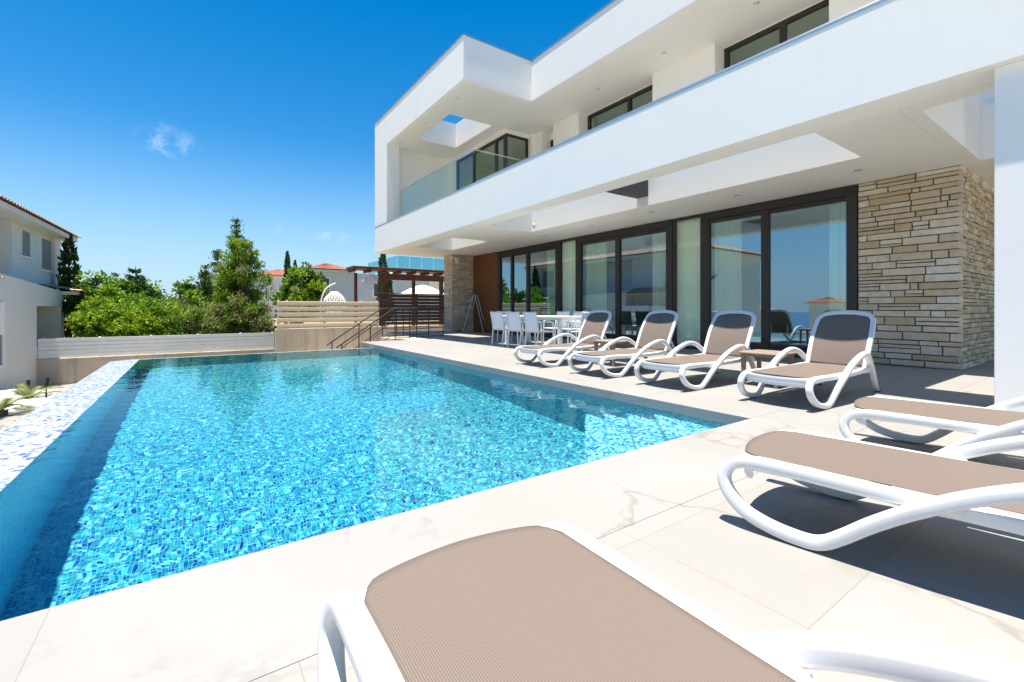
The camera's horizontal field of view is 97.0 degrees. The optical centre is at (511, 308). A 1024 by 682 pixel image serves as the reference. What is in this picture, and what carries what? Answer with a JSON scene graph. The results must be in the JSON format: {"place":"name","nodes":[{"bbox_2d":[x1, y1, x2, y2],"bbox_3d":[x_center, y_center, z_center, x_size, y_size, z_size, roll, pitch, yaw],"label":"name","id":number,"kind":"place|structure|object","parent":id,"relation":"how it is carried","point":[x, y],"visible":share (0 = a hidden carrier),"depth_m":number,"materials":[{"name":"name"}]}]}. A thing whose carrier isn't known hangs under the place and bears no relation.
{"place":"outdoors","nodes":[
{"label":"outdoors","id":0,"kind":"place"},
{"bbox_2d":[0,383,75,430],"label":"pebble bed","id":1,"kind":"object","parent":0,"point":[10,419],"visible":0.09,"depth_m":6.25,"materials":[{"name":"gravel"}]},
{"bbox_2d":[0,394,23,409],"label":"rock","id":2,"kind":"object","parent":1,"relation":"on","point":[6,396],"visible":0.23,"depth_m":7.46,"materials":[{"name":"stone"}]},
{"bbox_2d":[0,394,39,416],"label":"cycad plant","id":3,"kind":"object","parent":1,"relation":"on","point":[5,403],"visible":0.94,"depth_m":6.24,"materials":[{"name":"green plant"}]},
{"bbox_2d":[0,389,43,399],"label":"rock","id":4,"kind":"object","parent":1,"relation":"on","point":[9,393],"visible":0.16,"depth_m":8.43,"materials":[{"name":"stone"}]},
{"bbox_2d":[6,398,49,412],"bbox_3d":[-7.320,1.507,6.942,0.402,0.278,0.540,0,0,20],"label":"rock","id":5,"kind":"object","parent":1,"relation":"on","point":[35,402],"visible":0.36,"depth_m":6.84,"materials":[{"name":"stone"}]},
{"bbox_2d":[25,380,30,389],"bbox_3d":[-9.358,1.627,8.760,0.084,0.514,0.061,0,0,-35],"label":"garden spike lamp","id":6,"kind":"object","parent":1,"relation":"on","point":[28,382],"visible":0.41,"depth_m":8.74,"materials":[{"name":"black metal"}]},
{"bbox_2d":[4,384,64,398],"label":"cycad plant","id":7,"kind":"object","parent":1,"relation":"on","point":[24,391],"visible":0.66,"depth_m":8.51,"materials":[{"name":"green plant"}]},
{"bbox_2d":[44,377,49,397],"bbox_3d":[-8.998,1.580,8.769,0.084,0.514,0.061,0,0,-35],"label":"garden spike lamp","id":8,"kind":"object","parent":1,"relation":"on","point":[46,383],"visible":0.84,"depth_m":8.75,"materials":[{"name":"black metal"}]},
{"bbox_2d":[37,389,56,396],"bbox_3d":[-10.904,2.003,10.434,0.464,0.270,0.607,0,0,15],"label":"rock","id":9,"kind":"object","parent":1,"relation":"on","point":[52,394],"visible":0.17,"depth_m":10.51,"materials":[{"name":"stone"}]},
{"bbox_2d":[65,329,249,357],"bbox_3d":[-32.650,3.220,36.481,16.600,1.940,42.750,0,0,-35],"label":"garden","id":10,"kind":"object","parent":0,"point":[159,353],"visible":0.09,"depth_m":24.54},
{"bbox_2d":[55,232,81,337],"bbox_3d":[-23.361,-0.922,23.920,1.259,6.445,1.258,0,0,-2],"label":"cypress tree","id":11,"kind":"object","parent":10,"relation":"on","point":[68,254],"visible":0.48,"depth_m":23.72,"materials":[{"name":"green plant"}]},
{"bbox_2d":[62,301,111,356],"bbox_3d":[-19.761,1.058,21.536,2.170,2.860,2.013,0,0,0],"label":"hedge shrub","id":12,"kind":"object","parent":10,"relation":"on","point":[81,323],"visible":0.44,"depth_m":21.11,"materials":[{"name":"green plant"}]},
{"bbox_2d":[62,270,124,325],"bbox_3d":[-21.507,0.112,23.348,2.969,4.381,2.498,0,0,-35],"label":"broadleaf tree","id":13,"kind":"object","parent":10,"relation":"on","point":[88,288],"visible":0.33,"depth_m":22.92,"materials":[{"name":"green plant"}]},
{"bbox_2d":[77,283,131,348],"bbox_3d":[-20.317,0.507,22.698,2.091,3.630,2.043,0,0,22],"label":"hedge shrub","id":14,"kind":"object","parent":10,"relation":"on","point":[110,292],"visible":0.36,"depth_m":22.60,"materials":[{"name":"green plant"}]},
{"bbox_2d":[85,295,143,355],"bbox_3d":[-18.959,0.819,21.879,2.562,2.992,2.051,0,0,-35],"label":"hedge shrub","id":15,"kind":"object","parent":10,"relation":"on","point":[114,311],"visible":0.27,"depth_m":21.30,"materials":[{"name":"green plant"}]},
{"bbox_2d":[111,272,119,280],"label":"conifer tree","id":16,"kind":"object","parent":10,"relation":"on","point":[116,274],"visible":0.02,"depth_m":27.21,"materials":[{"name":"green plant"}]},
{"bbox_2d":[100,303,164,351],"bbox_3d":[-18.115,1.026,21.733,2.307,2.588,2.210,0,0,15],"label":"hedge shrub","id":17,"kind":"object","parent":10,"relation":"on","point":[125,327],"visible":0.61,"depth_m":21.34,"materials":[{"name":"green plant"}]},
{"bbox_2d":[124,266,145,281],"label":"conifer tree","id":18,"kind":"object","parent":10,"relation":"on","point":[131,277],"visible":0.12,"depth_m":26.46,"materials":[{"name":"green plant"}]},
{"bbox_2d":[118,291,158,315],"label":"hedge shrub","id":19,"kind":"object","parent":10,"relation":"on","point":[136,298],"visible":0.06,"depth_m":23.07,"materials":[{"name":"green plant"}]},
{"bbox_2d":[116,276,166,306],"bbox_3d":[-20.387,0.235,24.695,2.931,4.168,2.680,0,0,-35],"label":"broadleaf tree","id":20,"kind":"object","parent":10,"relation":"on","point":[144,285],"visible":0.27,"depth_m":24.50,"materials":[{"name":"green plant"}]},
{"bbox_2d":[132,297,185,353],"bbox_3d":[-17.639,0.853,22.637,2.288,2.990,2.366,0,0,-35],"label":"hedge shrub","id":21,"kind":"object","parent":10,"relation":"on","point":[155,310],"visible":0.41,"depth_m":22.27,"materials":[{"name":"green plant"}]},
{"bbox_2d":[156,296,191,313],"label":"hedge shrub","id":22,"kind":"object","parent":10,"relation":"on","point":[178,302],"visible":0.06,"depth_m":24.24,"materials":[{"name":"green plant"}]},
{"bbox_2d":[156,300,199,345],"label":"hedge shrub","id":23,"kind":"object","parent":10,"relation":"on","point":[175,313],"visible":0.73,"depth_m":22.60,"materials":[{"name":"green plant"}]},
{"bbox_2d":[165,275,201,308],"bbox_3d":[-19.746,0.142,27.187,2.074,4.320,1.750,0,0,2],"label":"broadleaf tree","id":24,"kind":"object","parent":10,"relation":"on","point":[181,288],"visible":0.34,"depth_m":26.81,"materials":[{"name":"green plant"}]},
{"bbox_2d":[174,304,218,348],"bbox_3d":[-16.413,1.031,23.481,2.212,2.580,1.965,0,0,-35],"label":"hedge shrub","id":25,"kind":"object","parent":10,"relation":"on","point":[189,311],"visible":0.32,"depth_m":23.25,"materials":[{"name":"green plant"}]},
{"bbox_2d":[182,288,212,330],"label":"hedge shrub","id":26,"kind":"object","parent":10,"relation":"on","point":[191,295],"visible":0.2,"depth_m":24.45,"materials":[{"name":"green plant"}]},
{"bbox_2d":[186,264,225,329],"bbox_3d":[-18.813,-0.241,27.645,2.484,5.091,2.496,0,0,5],"label":"conifer tree","id":27,"kind":"object","parent":10,"relation":"on","point":[205,287],"visible":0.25,"depth_m":27.59,"materials":[{"name":"green plant"}]},
{"bbox_2d":[190,298,235,347],"bbox_3d":[-15.594,0.864,23.685,2.320,2.931,1.975,0,0,-35],"label":"olive bush","id":28,"kind":"object","parent":10,"relation":"on","point":[212,327],"visible":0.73,"depth_m":23.44,"materials":[{"name":"green plant"}]},
{"bbox_2d":[208,249,222,272],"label":"conifer tree","id":29,"kind":"object","parent":10,"relation":"on","point":[216,254],"visible":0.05,"depth_m":30.47,"materials":[{"name":"green plant"}]},
{"bbox_2d":[201,273,257,324],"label":"house","id":30,"kind":"structure","parent":10,"relation":"on","point":[214,278],"depth_m":29.28,"materials":[{"name":"white paint"}]},
{"bbox_2d":[221,216,263,333],"bbox_3d":[-15.802,-1.540,26.120,2.778,7.691,3.122,0,0,-35],"label":"conifer tree","id":31,"kind":"object","parent":10,"relation":"on","point":[236,230],"visible":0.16,"depth_m":26.10,"materials":[{"name":"green plant"}]},
{"bbox_2d":[210,236,276,346],"bbox_3d":[-15.023,-0.787,25.084,3.292,6.574,2.944,0,0,-5],"label":"conifer tree","id":32,"kind":"object","parent":10,"relation":"on","point":[230,271],"visible":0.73,"depth_m":24.85,"materials":[{"name":"green plant"}]},
{"bbox_2d":[226,294,276,349],"bbox_3d":[-14.094,0.717,24.571,2.530,3.240,2.348,0,0,-35],"label":"olive bush","id":33,"kind":"object","parent":10,"relation":"on","point":[262,309],"visible":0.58,"depth_m":24.42,"materials":[{"name":"green plant"}]},
{"bbox_2d":[257,270,298,317],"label":"distant house","id":34,"kind":"structure","parent":0,"point":[277,276],"depth_m":48.19,"materials":[{"name":"beige paint"}]},
{"bbox_2d":[0,0,610,300],"label":"sky","id":35,"kind":"structure","parent":0,"point":[138,129],"materials":[{"name":"blue"}]},
{"bbox_2d":[263,318,438,348],"bbox_3d":[-3.014,2.580,59.788,56.100,3.200,58.750,0,0,-35],"label":"garden","id":36,"kind":"object","parent":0,"point":[275,326],"depth_m":30.49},
{"bbox_2d":[282,250,290,284],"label":"cypress tree","id":37,"kind":"object","parent":36,"relation":"on","point":[287,262],"visible":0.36,"depth_m":41.56,"materials":[{"name":"green plant"}]},
{"bbox_2d":[282,285,302,323],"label":"yellow green shrub","id":38,"kind":"object","parent":36,"relation":"on","point":[294,291],"visible":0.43,"depth_m":23.45,"materials":[{"name":"green plant"}]},
{"bbox_2d":[270,261,328,323],"bbox_3d":[-11.697,-0.775,24.937,2.765,3.743,2.859,0,0,34],"label":"round tree","id":39,"kind":"object","parent":36,"relation":"on","point":[311,280],"visible":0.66,"depth_m":24.49,"materials":[{"name":"green plant"}]},
{"bbox_2d":[320,283,345,327],"bbox_3d":[-9.122,-0.198,23.296,1.153,2.300,1.153,0,0,10],"label":"hanging chair","id":40,"kind":"object","parent":36,"relation":"on","point":[332,294],"visible":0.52,"depth_m":23.05,"materials":[{"name":"white metal"}]},
{"bbox_2d":[305,263,428,317],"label":"blue grey house","id":41,"kind":"structure","parent":36,"relation":"on","point":[342,278],"depth_m":39.18,"materials":[{"name":"paint"}]},
{"bbox_2d":[318,277,329,311],"bbox_3d":[-15.697,-1.085,37.891,0.950,3.130,0.160,0,0,-35],"label":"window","id":42,"kind":"structure","parent":41,"relation":"in","point":[327,279],"depth_m":38.01,"materials":[{"name":"grey glass"}]},
{"bbox_2d":[373,283,377,296],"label":"window","id":43,"kind":"structure","parent":41,"relation":"in","point":[375,288],"depth_m":40.36,"materials":[{"name":"grey glass"}]},
{"bbox_2d":[376,254,388,314],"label":"cypress tree","id":44,"kind":"object","parent":36,"relation":"on","point":[382,258],"visible":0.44,"depth_m":35.02,"materials":[{"name":"green plant"}]},
{"bbox_2d":[386,272,394,314],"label":"cypress tree","id":45,"kind":"object","parent":36,"relation":"on","point":[390,289],"visible":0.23,"depth_m":36.26,"materials":[{"name":"green plant"}]},
{"bbox_2d":[346,266,444,325],"bbox_3d":[-5.747,-0.585,24.755,6.100,3.130,1.300,0,0,-35],"label":"pergola","id":46,"kind":"object","parent":36,"relation":"on","point":[425,275],"visible":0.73,"depth_m":24.06,"materials":[{"name":"brown wood"}]},
{"bbox_2d":[357,269,365,286],"bbox_3d":[-7.597,-1.563,22.901,0.410,0.913,0.410,0,0,-35],"label":"wicker lantern","id":47,"kind":"object","parent":46,"relation":"hanging from","point":[359,281],"visible":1,"depth_m":22.83,"materials":[{"name":"grey wicker"}]},
{"bbox_2d":[365,272,373,288],"bbox_3d":[-7.303,-1.514,23.231,0.470,1.013,0.470,0,0,-35],"label":"wicker lantern","id":48,"kind":"object","parent":46,"relation":"hanging from","point":[371,282],"visible":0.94,"depth_m":23.11,"materials":[{"name":"grey wicker"}]},
{"bbox_2d":[369,275,376,283],"bbox_3d":[-7.272,-1.679,23.742,0.430,0.683,0.430,0,0,-35],"label":"wicker lantern","id":49,"kind":"object","parent":46,"relation":"hanging from","point":[375,279],"visible":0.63,"depth_m":23.67,"materials":[{"name":"grey wicker"}]},
{"bbox_2d":[374,256,444,317],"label":"white modern house","id":50,"kind":"structure","parent":36,"relation":"on","point":[435,285],"depth_m":44.69,"materials":[{"name":"paint"}]},
{"bbox_2d":[398,285,443,314],"bbox_3d":[-5.762,-0.285,29.207,3.100,2.530,3.100,0,0,-35],"label":"parasol","id":51,"kind":"object","parent":36,"relation":"on","point":[422,289],"visible":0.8,"depth_m":28.35,"materials":[{"name":"white"}]},
{"bbox_2d":[380,336,427,340],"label":"garden stairs","id":52,"kind":"structure","parent":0,"point":[393,338],"depth_m":15.79,"materials":[{"name":"concrete"}]},
{"bbox_2d":[327,308,428,349],"bbox_3d":[-4.751,0.979,16.528,3.842,2.042,0.044,0,0,-35],"label":"handrail","id":53,"kind":"object","parent":52,"relation":"on","point":[359,334],"visible":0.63,"depth_m":16.51,"materials":[{"name":"black metal"}]},
{"bbox_2d":[336,308,444,348],"bbox_3d":[-4.031,0.979,15.506,3.842,2.042,0.044,0,0,-35],"label":"handrail","id":54,"kind":"object","parent":52,"relation":"on","point":[416,336],"visible":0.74,"depth_m":15.57,"materials":[{"name":"black metal"}]},
{"bbox_2d":[0,329,1023,681],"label":"pool deck","id":55,"kind":"structure","parent":0,"point":[668,515],"depth_m":1.85,"materials":[{"name":"stone"}]},
{"bbox_2d":[463,289,483,332],"bbox_3d":[-1.580,0.075,19.338,0.923,1.860,0.580,0,0,13],"label":"stepladder","id":56,"kind":"object","parent":55,"relation":"on","point":[469,310],"visible":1,"depth_m":19.19,"materials":[{"name":"silver metal"}]},
{"bbox_2d":[490,311,518,345],"bbox_3d":[-0.213,0.532,12.446,0.595,0.939,0.536,0,0,-35],"label":"dining chair","id":57,"kind":"object","parent":55,"relation":"on","point":[498,321],"visible":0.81,"depth_m":12.31,"materials":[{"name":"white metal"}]},
{"bbox_2d":[496,311,521,341],"bbox_3d":[-0.097,0.532,13.604,0.536,0.939,0.595,0,0,-33],"label":"dining chair","id":58,"kind":"object","parent":55,"relation":"on","point":[504,313],"visible":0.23,"depth_m":13.81,"materials":[{"name":"white"}]},
{"bbox_2d":[506,311,535,346],"bbox_3d":[0.231,0.532,11.779,0.595,0.939,0.536,0,0,-37],"label":"dining chair","id":59,"kind":"object","parent":55,"relation":"on","point":[514,321],"visible":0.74,"depth_m":11.64,"materials":[{"name":"white"}]},
{"bbox_2d":[523,311,553,348],"bbox_3d":[0.656,0.532,11.176,0.595,0.939,0.536,0,0,-32],"label":"dining chair","id":60,"kind":"object","parent":55,"relation":"on","point":[531,321],"visible":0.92,"depth_m":11.04,"materials":[{"name":"white"}]},
{"bbox_2d":[502,315,580,343],"bbox_3d":[0.836,0.593,12.328,0.940,0.815,2.600,0,0,-35],"label":"dining table","id":61,"kind":"object","parent":55,"relation":"on","point":[559,325],"visible":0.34,"depth_m":11.31,"materials":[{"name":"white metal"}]},
{"bbox_2d":[543,311,569,343],"bbox_3d":[1.288,0.532,13.198,0.595,0.939,0.536,0,0,-36],"label":"dining chair","id":62,"kind":"object","parent":55,"relation":"on","point":[563,313],"visible":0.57,"depth_m":13.23,"materials":[{"name":"white"}]},
{"bbox_2d":[514,310,611,366],"bbox_3d":[1.029,0.508,8.486,1.957,0.983,0.820,0,0,-36],"label":"sun lounger","id":63,"kind":"object","parent":55,"relation":"on","point":[595,324],"visible":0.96,"depth_m":8.62,"materials":[{"name":"white plastic"}]},
{"bbox_2d":[563,311,586,342],"bbox_3d":[1.692,0.532,12.624,0.595,0.939,0.536,0,0,-33],"label":"dining chair","id":64,"kind":"object","parent":55,"relation":"on","point":[573,325],"visible":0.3,"depth_m":12.79,"materials":[{"name":"white"}]},
{"bbox_2d":[567,312,598,351],"bbox_3d":[1.724,0.532,10.959,0.536,0.939,0.595,0,0,-31],"label":"dining chair","id":65,"kind":"object","parent":55,"relation":"on","point":[583,315],"visible":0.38,"depth_m":10.76,"materials":[{"name":"white"}]},
{"bbox_2d":[593,339,630,366],"bbox_3d":[1.802,0.780,8.141,0.500,0.440,0.500,0,0,-37],"label":"side table","id":66,"kind":"object","parent":55,"relation":"on","point":[606,341],"visible":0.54,"depth_m":8.05,"materials":[{"name":"beige plastic"}]},
{"bbox_2d":[568,310,677,377],"bbox_3d":[1.865,0.508,7.281,1.957,0.983,0.820,0,0,-35],"label":"sun lounger","id":67,"kind":"object","parent":55,"relation":"on","point":[656,332],"visible":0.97,"depth_m":7.42,"materials":[{"name":"white plastic"}]},
{"bbox_2d":[317,521,1023,681],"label":"sun lounger","id":68,"kind":"object","parent":55,"relation":"on","point":[555,601],"visible":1,"depth_m":0.96,"materials":[{"name":"beige fabric"}]},
{"bbox_2d":[634,310,756,389],"bbox_3d":[2.617,0.508,6.265,1.957,0.983,0.820,0,0,-36],"label":"sun lounger","id":69,"kind":"object","parent":55,"relation":"on","point":[729,334],"visible":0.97,"depth_m":6.45,"materials":[{"name":"white plastic"}]},
{"bbox_2d":[374,0,1023,411],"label":"villa","id":70,"kind":"object","parent":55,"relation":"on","point":[624,128],"visible":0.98,"depth_m":8.91,"materials":[{"name":"white paint"}]},
{"bbox_2d":[456,134,504,190],"bbox_3d":[-1.289,-4.705,18.005,0.100,3.310,3.690,0,0,-35],"label":"corner window","id":71,"kind":"structure","parent":70,"relation":"in","point":[495,142],"depth_m":18.04,"materials":[{"name":"brown metal"}]},
{"bbox_2d":[503,257,509,310],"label":"glass pane","id":72,"kind":"structure","parent":70,"relation":"in","point":[506,261],"depth_m":18.27,"materials":[{"name":"clear glass"}]},
{"bbox_2d":[505,133,527,167],"bbox_3d":[0.173,-4.705,16.710,1.000,3.310,0.090,0,0,-35],"label":"corner window","id":73,"kind":"structure","parent":70,"relation":"in","point":[507,135],"depth_m":16.50,"materials":[{"name":"brown metal"}]},
{"bbox_2d":[497,241,558,335],"bbox_3d":[0.544,-0.665,17.060,0.130,3.330,3.785,0,0,-35],"label":"sliding door","id":74,"kind":"structure","parent":70,"relation":"in","point":[554,245],"depth_m":16.93,"materials":[{"name":"brown metal"}]},
{"bbox_2d":[547,250,554,330],"bbox_3d":[1.454,-0.640,16.052,0.099,3.200,0.621,0,0,-35],"label":"curtain","id":75,"kind":"object","parent":70,"relation":"hanging from","point":[551,282],"visible":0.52,"depth_m":16.12,"materials":[{"name":"white fabric"}]},
{"bbox_2d":[559,238,575,336],"bbox_3d":[1.892,-0.665,15.154,0.100,3.330,0.875,0,0,-35],"label":"fixed window","id":76,"kind":"structure","parent":70,"relation":"in","point":[560,242],"depth_m":15.45,"materials":[{"name":"brown metal"}]},
{"bbox_2d":[562,241,574,336],"bbox_3d":[1.976,-0.640,15.208,0.038,3.200,0.844,0,0,-35],"label":"curtain","id":77,"kind":"object","parent":70,"relation":"hanging from","point":[568,276],"visible":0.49,"depth_m":15.28,"materials":[{"name":"white fabric"}]},
{"bbox_2d":[586,242,606,332],"bbox_3d":[2.663,-0.640,14.333,0.096,3.200,0.877,0,0,-35],"label":"curtain","id":78,"kind":"object","parent":70,"relation":"hanging from","point":[596,276],"visible":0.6,"depth_m":14.29,"materials":[{"name":"white fabric"}]},
{"bbox_2d":[588,85,651,129],"bbox_3d":[3.430,-5.050,14.081,0.100,2.900,2.940,0,0,-35],"label":"upper window","id":79,"kind":"structure","parent":70,"relation":"in","point":[628,99],"depth_m":14.01,"materials":[{"name":"brown metal"}]},
{"bbox_2d":[576,220,672,344],"bbox_3d":[3.180,-0.665,13.315,0.130,3.330,3.605,0,0,-35],"label":"sliding door","id":80,"kind":"structure","parent":70,"relation":"in","point":[663,226],"depth_m":13.29,"materials":[{"name":"brown metal"}]},
{"bbox_2d":[622,311,639,334],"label":"indoor chair","id":81,"kind":"object","parent":70,"relation":"in","point":[628,318],"visible":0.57,"depth_m":14.81,"materials":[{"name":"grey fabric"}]},
{"bbox_2d":[652,232,665,310],"bbox_3d":[4.070,-0.640,12.342,0.086,3.200,0.603,0,0,-35],"label":"curtain","id":82,"kind":"object","parent":70,"relation":"hanging from","point":[659,272],"visible":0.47,"depth_m":12.41,"materials":[{"name":"white fabric"}]},
{"bbox_2d":[673,214,701,345],"bbox_3d":[4.468,-0.665,11.495,0.100,3.330,0.845,0,0,-35],"label":"fixed window","id":83,"kind":"structure","parent":70,"relation":"in","point":[675,221],"depth_m":11.77,"materials":[{"name":"brown metal"}]},
{"bbox_2d":[677,219,699,345],"bbox_3d":[4.548,-0.640,11.555,0.034,3.200,0.821,0,0,-35],"label":"curtain","id":84,"kind":"object","parent":70,"relation":"hanging from","point":[688,278],"visible":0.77,"depth_m":11.60,"materials":[{"name":"white fabric"}]},
{"bbox_2d":[714,219,741,315],"bbox_3d":[5.146,-0.640,10.807,0.102,3.200,0.652,0,0,-35],"label":"curtain","id":85,"kind":"object","parent":70,"relation":"hanging from","point":[728,290],"visible":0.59,"depth_m":10.78,"materials":[{"name":"white fabric"}]},
{"bbox_2d":[724,0,828,68],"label":"upper window","id":86,"kind":"structure","parent":70,"relation":"in","point":[782,26],"depth_m":10.27,"materials":[{"name":"brown metal"}]},
{"bbox_2d":[702,185,857,354],"bbox_3d":[5.621,-0.665,9.848,0.130,3.330,3.165,0,0,-35],"label":"sliding door","id":87,"kind":"structure","parent":70,"relation":"in","point":[849,195],"depth_m":9.85,"materials":[{"name":"brown metal"}]},
{"bbox_2d":[829,202,845,311],"bbox_3d":[6.459,-0.640,8.947,0.085,3.200,0.365,0,0,-35],"label":"curtain","id":88,"kind":"object","parent":70,"relation":"hanging from","point":[837,256],"visible":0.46,"depth_m":8.94,"materials":[{"name":"white fabric"}]},
{"bbox_2d":[739,349,795,388],"bbox_3d":[3.358,0.780,5.965,0.500,0.440,0.500,0,0,-35],"label":"side table","id":89,"kind":"object","parent":55,"relation":"on","point":[759,354],"visible":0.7,"depth_m":5.93,"materials":[{"name":"beige plastic"}]},
{"bbox_2d":[737,310,880,408],"bbox_3d":[3.461,0.508,5.188,1.957,0.983,0.820,0,0,-35],"label":"sun lounger","id":90,"kind":"object","parent":55,"relation":"on","point":[841,341],"visible":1,"depth_m":5.38,"materials":[{"name":"white plastic"}]},
{"bbox_2d":[717,429,1023,550],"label":"sun lounger","id":91,"kind":"object","parent":55,"relation":"on","point":[958,484],"visible":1,"depth_m":1.91,"materials":[{"name":"fabric"}]},
{"bbox_2d":[839,396,1023,453],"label":"sun lounger","id":92,"kind":"object","parent":55,"relation":"on","point":[941,417],"visible":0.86,"depth_m":3.00,"materials":[{"name":"white plastic"}]},
{"bbox_2d":[638,311,651,328],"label":"indoor chair","id":93,"kind":"object","parent":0,"point":[642,315],"visible":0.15,"depth_m":14.33,"materials":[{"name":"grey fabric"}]},
{"bbox_3d":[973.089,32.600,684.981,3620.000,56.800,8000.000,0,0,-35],"label":"ground","id":94,"kind":"structure","parent":0,"visible":0},
{"bbox_2d":[0,195,83,390],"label":"neighbour house","id":95,"kind":"structure","parent":94,"relation":"on","point":[31,305],"depth_m":18.79,"materials":[{"name":"beige paint"}]},
{"bbox_2d":[0,302,4,367],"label":"window","id":96,"kind":"structure","parent":95,"relation":"in","point":[2,304],"depth_m":15.86,"materials":[{"name":"grey"}]},
{"bbox_2d":[21,229,32,258],"bbox_3d":[-21.639,-2.880,20.201,0.160,1.240,1.160,0,0,-33],"label":"window","id":97,"kind":"structure","parent":95,"relation":"in","point":[25,235],"depth_m":20.14,"materials":[{"name":"grey"}]},
{"bbox_2d":[41,237,53,272],"bbox_3d":[-23.232,-2.680,22.627,0.160,1.640,1.660,0,0,-33],"label":"window","id":98,"kind":"structure","parent":95,"relation":"in","point":[46,245],"depth_m":22.64,"materials":[{"name":"grey"}]},
{"bbox_2d":[37,348,274,386],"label":"retaining wall","id":99,"kind":"structure","parent":94,"relation":"on","point":[63,371],"depth_m":19.79,"materials":[{"name":"concrete"}]},
{"bbox_2d":[38,332,273,358],"bbox_3d":[-16.355,1.685,21.679,8.890,0.910,0.148,0,0,-35],"label":"board fence","id":100,"kind":"object","parent":99,"relation":"on","point":[65,347],"visible":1,"depth_m":21.18,"materials":[{"name":"wood"}]},
{"bbox_2d":[258,314,274,337],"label":"hedge shrub","id":101,"kind":"object","parent":94,"relation":"on","point":[263,321],"visible":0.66,"depth_m":24.35,"materials":[{"name":"green plant"}]},
{"bbox_2d":[275,325,442,351],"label":"retaining wall","id":102,"kind":"structure","parent":94,"relation":"on","point":[298,339],"depth_m":19.91,"materials":[{"name":"concrete"}]},
{"bbox_2d":[277,300,378,328],"bbox_3d":[-8.061,0.240,20.155,4.300,1.240,0.188,0,0,-35],"label":"slat fence","id":103,"kind":"object","parent":102,"relation":"on","point":[324,314],"visible":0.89,"depth_m":19.97,"materials":[{"name":"beige wood"}]},
{"bbox_2d":[379,294,444,325],"bbox_3d":[-4.601,0.030,22.606,4.100,1.540,0.162,0,0,-35],"label":"slat screen","id":104,"kind":"object","parent":102,"relation":"on","point":[412,299],"visible":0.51,"depth_m":22.30,"materials":[{"name":"brown wood"}]},
{"bbox_2d":[378,293,443,294],"bbox_3d":[-4.569,-0.741,22.612,4.240,0.038,0.200,0,0,-35],"label":"screen cap","id":105,"kind":"object","parent":104,"relation":"on","point":[410,293],"visible":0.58,"depth_m":22.15,"materials":[{"name":"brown wood"}]},
{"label":"pool basin","id":106,"kind":"structure","parent":0,"visible":0},
{"bbox_2d":[0,348,360,490],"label":"pool overflow edge","id":107,"kind":"object","parent":106,"relation":"attached to","point":[27,439],"visible":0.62,"depth_m":4.55,"materials":[{"name":"white tile"}]},
{"bbox_2d":[0,348,727,620],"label":"pool water","id":108,"kind":"structure","parent":106,"relation":"in","point":[141,471],"depth_m":3.42,"materials":[{"name":"blue liquid"}]}
]}

